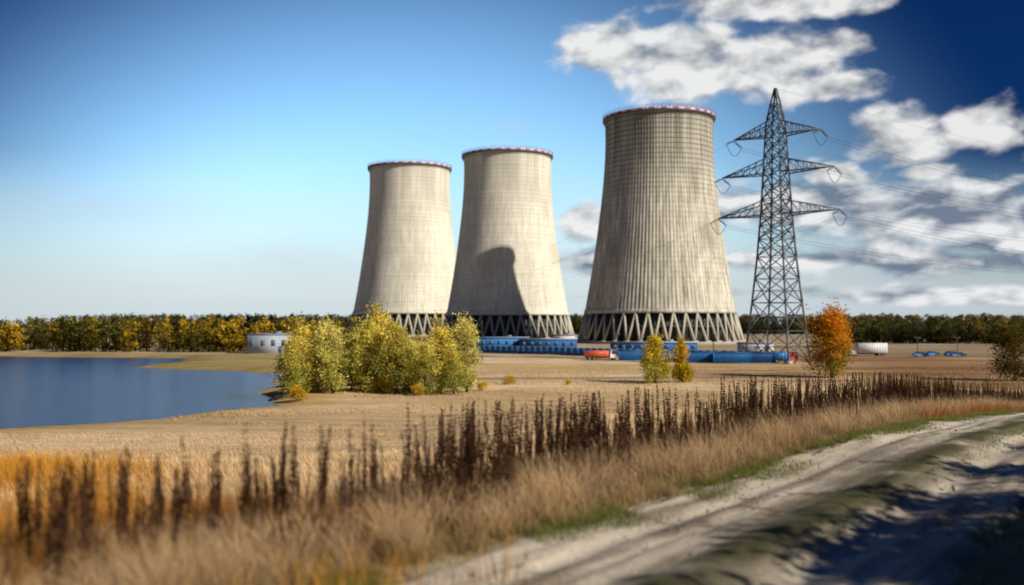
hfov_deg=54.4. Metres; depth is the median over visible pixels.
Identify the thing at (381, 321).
willow tree
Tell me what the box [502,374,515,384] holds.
yellow shrub
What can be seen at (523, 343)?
windows
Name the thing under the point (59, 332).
distant forest
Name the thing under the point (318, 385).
willow tree
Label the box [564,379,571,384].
yellow shrub
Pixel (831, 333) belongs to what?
aspen tree
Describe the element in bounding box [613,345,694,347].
windows
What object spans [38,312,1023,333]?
distant forest
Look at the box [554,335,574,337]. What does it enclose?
walls
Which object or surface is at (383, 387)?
yellow shrub
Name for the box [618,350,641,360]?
cargo container
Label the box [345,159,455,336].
cooling tower
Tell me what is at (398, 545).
dry grass
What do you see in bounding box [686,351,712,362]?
cargo container
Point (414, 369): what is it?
willow tree
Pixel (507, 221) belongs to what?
cooling tower
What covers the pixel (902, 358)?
ground
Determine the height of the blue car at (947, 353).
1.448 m
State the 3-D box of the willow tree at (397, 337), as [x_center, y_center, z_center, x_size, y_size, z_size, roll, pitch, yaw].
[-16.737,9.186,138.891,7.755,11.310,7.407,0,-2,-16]
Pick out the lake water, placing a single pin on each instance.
(44, 391)
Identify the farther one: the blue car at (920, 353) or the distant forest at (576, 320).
the distant forest at (576, 320)
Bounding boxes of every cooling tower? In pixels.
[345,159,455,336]
[443,145,576,339]
[577,103,745,343]
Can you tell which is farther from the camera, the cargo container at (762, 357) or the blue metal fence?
the blue metal fence
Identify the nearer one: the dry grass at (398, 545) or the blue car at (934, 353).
the dry grass at (398, 545)
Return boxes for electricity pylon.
[710,88,846,363]
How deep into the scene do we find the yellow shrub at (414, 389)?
136.39 m
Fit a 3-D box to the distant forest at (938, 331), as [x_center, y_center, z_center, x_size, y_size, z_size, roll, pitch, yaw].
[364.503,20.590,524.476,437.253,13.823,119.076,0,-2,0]
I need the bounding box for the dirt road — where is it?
[400,412,1023,584]
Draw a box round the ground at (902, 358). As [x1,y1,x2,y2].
[0,324,1023,584]
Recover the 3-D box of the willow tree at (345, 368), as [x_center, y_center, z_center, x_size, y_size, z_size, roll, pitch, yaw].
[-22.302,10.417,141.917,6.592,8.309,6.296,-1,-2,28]
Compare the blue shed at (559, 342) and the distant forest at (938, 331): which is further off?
the distant forest at (938, 331)
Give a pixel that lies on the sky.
(186, 157)
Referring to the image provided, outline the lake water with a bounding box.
[0,356,282,428]
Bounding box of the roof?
[736,340,774,343]
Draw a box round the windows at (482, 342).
[475,341,516,343]
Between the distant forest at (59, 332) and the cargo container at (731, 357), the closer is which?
the cargo container at (731, 357)
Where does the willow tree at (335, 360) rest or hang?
on the ground at (902, 358)
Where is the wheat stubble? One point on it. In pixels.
(302, 459)
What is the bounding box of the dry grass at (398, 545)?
[0,392,1023,584]
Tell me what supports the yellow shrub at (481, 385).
on the ground at (902, 358)
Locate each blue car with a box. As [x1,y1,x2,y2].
[912,351,928,356]
[926,351,940,355]
[943,351,954,355]
[950,352,966,356]
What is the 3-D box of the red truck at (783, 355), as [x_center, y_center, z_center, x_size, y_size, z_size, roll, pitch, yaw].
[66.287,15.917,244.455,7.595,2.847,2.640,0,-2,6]
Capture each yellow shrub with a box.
[287,382,309,400]
[370,369,394,392]
[410,380,424,395]
[477,381,488,390]
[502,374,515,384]
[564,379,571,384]
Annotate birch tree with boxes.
[635,334,679,383]
[670,334,696,382]
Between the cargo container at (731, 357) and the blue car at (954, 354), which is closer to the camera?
the cargo container at (731, 357)
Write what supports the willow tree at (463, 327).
on the ground at (902, 358)
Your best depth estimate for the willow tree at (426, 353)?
137.31 m
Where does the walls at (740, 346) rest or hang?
on the ground at (902, 358)
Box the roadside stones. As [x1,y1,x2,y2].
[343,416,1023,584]
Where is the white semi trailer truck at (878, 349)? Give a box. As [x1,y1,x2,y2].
[849,343,886,355]
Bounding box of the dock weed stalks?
[2,370,1023,584]
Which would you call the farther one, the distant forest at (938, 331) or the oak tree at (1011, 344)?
the distant forest at (938, 331)
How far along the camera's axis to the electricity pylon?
249.24 m
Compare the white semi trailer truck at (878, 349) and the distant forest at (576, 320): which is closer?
the white semi trailer truck at (878, 349)
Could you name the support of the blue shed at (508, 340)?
on the ground at (902, 358)
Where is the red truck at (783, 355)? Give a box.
[770,351,798,362]
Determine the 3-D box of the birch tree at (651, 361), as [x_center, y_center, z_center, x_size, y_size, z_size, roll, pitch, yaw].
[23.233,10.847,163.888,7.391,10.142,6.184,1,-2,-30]
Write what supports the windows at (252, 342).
in the white warehouse
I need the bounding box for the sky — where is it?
[0,0,1023,323]
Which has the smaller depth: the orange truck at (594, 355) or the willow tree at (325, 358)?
the willow tree at (325, 358)
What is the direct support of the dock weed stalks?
on the ground at (902, 358)
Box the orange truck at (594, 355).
[584,349,618,359]
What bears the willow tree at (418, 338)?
on the ground at (902, 358)
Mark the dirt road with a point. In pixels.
(671, 550)
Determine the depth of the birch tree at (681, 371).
164.89 m
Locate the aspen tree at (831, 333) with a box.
[795,297,861,377]
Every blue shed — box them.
[471,335,529,347]
[519,337,577,347]
[610,340,697,350]
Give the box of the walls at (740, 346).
[737,343,773,351]
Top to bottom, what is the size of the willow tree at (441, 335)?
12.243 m
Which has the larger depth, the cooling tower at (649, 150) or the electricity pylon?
the cooling tower at (649, 150)
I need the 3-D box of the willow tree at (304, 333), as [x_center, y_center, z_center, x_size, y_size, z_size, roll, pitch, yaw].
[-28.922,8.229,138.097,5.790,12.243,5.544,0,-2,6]
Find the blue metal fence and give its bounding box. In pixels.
[476,345,786,356]
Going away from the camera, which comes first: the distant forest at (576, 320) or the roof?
the roof
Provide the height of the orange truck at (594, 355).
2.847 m
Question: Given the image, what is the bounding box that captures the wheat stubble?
[0,366,1023,555]
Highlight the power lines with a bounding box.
[397,89,1023,310]
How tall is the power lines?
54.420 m
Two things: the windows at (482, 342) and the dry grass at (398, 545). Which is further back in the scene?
the windows at (482, 342)
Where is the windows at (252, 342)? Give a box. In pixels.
[250,340,285,345]
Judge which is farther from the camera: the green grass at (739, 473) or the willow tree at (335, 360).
the willow tree at (335, 360)
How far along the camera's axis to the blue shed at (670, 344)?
346.18 m
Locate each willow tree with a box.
[269,333,314,397]
[284,311,320,393]
[305,340,337,392]
[308,312,356,393]
[318,337,343,384]
[331,327,370,384]
[332,337,373,391]
[347,313,388,392]
[361,296,394,390]
[368,318,417,394]
[393,329,422,393]
[403,338,441,395]
[408,330,432,383]
[418,310,461,392]
[439,310,484,392]
[440,346,468,394]
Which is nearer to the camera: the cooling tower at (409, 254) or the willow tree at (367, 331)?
the willow tree at (367, 331)
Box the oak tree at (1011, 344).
[981,316,1023,381]
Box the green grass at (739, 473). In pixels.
[303,409,1023,584]
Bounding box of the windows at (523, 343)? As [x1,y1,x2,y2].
[522,342,573,344]
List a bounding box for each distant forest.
[0,314,357,351]
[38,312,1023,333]
[839,319,1023,343]
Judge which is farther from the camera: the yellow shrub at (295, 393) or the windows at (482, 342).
the windows at (482, 342)
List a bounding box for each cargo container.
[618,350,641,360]
[642,351,675,361]
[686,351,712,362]
[713,352,750,362]
[751,352,773,362]
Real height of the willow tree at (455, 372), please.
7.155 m
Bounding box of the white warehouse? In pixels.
[246,331,291,353]
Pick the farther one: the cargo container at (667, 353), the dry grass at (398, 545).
the cargo container at (667, 353)
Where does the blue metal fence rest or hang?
on the ground at (902, 358)
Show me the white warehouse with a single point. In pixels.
(258, 343)
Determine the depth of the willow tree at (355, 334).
156.70 m

